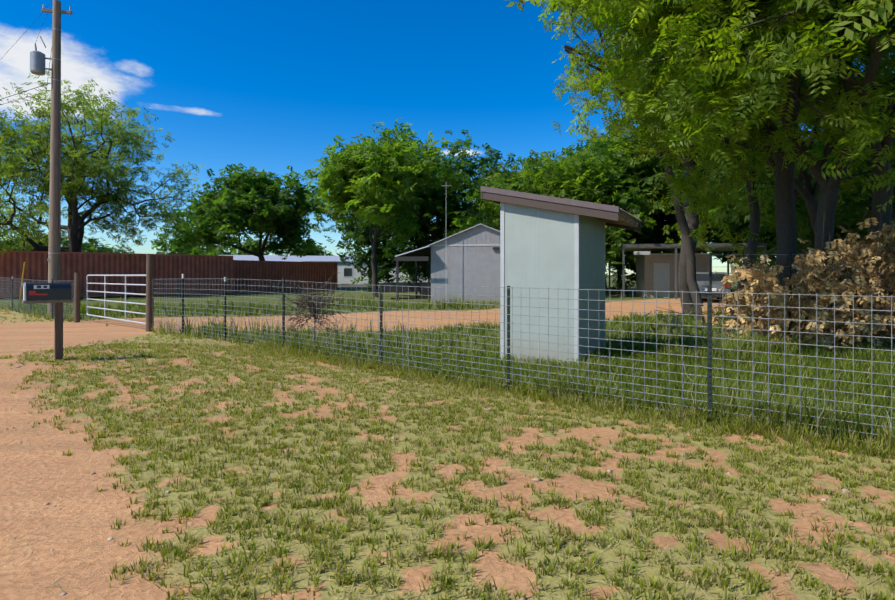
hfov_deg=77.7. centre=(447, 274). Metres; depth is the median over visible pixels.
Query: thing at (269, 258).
long metal roof house
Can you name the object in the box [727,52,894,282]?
tree
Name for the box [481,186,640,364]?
lean to shed
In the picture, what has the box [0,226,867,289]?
treeline
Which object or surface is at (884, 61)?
tree
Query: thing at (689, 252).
pecan
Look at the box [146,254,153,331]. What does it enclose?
gate post
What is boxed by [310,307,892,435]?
dry tendrils
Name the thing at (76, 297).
gate post latch
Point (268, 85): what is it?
sky
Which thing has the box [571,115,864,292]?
oak
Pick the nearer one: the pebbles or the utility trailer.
the pebbles
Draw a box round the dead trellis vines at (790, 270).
[637,199,894,347]
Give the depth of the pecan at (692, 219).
18.18 m
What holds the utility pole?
on the ground
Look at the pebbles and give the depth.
3.58 m
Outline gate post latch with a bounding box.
[74,273,79,322]
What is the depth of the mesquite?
35.30 m
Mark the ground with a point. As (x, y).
(80, 517)
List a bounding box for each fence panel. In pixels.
[0,276,73,319]
[153,274,894,444]
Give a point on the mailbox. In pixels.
(58, 295)
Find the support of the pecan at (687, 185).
on the ground
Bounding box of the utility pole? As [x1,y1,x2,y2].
[0,0,71,314]
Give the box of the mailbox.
[22,282,72,360]
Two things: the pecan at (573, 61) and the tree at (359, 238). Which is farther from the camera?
the tree at (359, 238)
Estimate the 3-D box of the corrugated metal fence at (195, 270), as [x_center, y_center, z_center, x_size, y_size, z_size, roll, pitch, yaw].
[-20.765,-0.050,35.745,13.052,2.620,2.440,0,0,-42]
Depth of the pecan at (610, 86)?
15.80 m
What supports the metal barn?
on the ground
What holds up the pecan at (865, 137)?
on the ground
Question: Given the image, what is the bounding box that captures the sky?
[0,0,894,274]
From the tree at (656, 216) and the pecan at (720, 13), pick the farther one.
the tree at (656, 216)
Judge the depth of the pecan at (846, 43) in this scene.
20.77 m
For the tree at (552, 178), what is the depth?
34.51 m
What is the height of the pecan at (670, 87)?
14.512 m
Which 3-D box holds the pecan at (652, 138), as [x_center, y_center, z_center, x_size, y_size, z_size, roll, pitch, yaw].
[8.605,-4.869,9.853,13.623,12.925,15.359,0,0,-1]
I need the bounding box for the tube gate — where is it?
[85,274,145,323]
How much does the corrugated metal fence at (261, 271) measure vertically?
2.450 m
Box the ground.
[0,275,894,599]
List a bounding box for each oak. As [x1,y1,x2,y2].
[151,163,334,260]
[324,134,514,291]
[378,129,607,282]
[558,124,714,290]
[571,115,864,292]
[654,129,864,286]
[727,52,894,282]
[762,145,894,274]
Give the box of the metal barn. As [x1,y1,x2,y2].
[395,223,499,302]
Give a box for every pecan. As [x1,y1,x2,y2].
[506,0,892,174]
[521,2,726,313]
[530,0,894,317]
[531,0,787,319]
[538,0,894,324]
[542,0,894,320]
[552,0,894,306]
[570,0,894,174]
[597,0,894,306]
[597,7,893,308]
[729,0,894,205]
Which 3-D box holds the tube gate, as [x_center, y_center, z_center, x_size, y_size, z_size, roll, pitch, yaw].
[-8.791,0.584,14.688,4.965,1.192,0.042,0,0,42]
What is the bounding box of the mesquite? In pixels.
[0,70,218,257]
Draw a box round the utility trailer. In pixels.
[363,282,430,298]
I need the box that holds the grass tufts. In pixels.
[0,293,894,599]
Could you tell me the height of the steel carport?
3.110 m
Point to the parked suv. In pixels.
(702, 279)
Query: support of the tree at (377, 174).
on the ground
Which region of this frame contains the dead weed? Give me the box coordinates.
[268,270,354,339]
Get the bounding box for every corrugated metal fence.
[0,250,232,297]
[219,260,337,293]
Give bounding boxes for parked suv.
[696,272,730,299]
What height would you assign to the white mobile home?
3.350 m
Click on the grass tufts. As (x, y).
(726, 421)
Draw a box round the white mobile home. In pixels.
[303,258,427,286]
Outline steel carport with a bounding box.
[608,243,767,298]
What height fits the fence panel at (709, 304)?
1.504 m
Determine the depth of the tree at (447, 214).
47.98 m
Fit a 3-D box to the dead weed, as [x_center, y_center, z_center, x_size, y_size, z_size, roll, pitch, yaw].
[-2.195,0.603,9.312,1.172,1.457,1.439,0,0,25]
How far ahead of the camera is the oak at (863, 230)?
30.73 m
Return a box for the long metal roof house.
[224,255,354,261]
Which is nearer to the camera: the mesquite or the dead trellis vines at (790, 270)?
the dead trellis vines at (790, 270)
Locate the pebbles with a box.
[0,341,850,599]
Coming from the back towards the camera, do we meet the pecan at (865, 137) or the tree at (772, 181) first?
the tree at (772, 181)

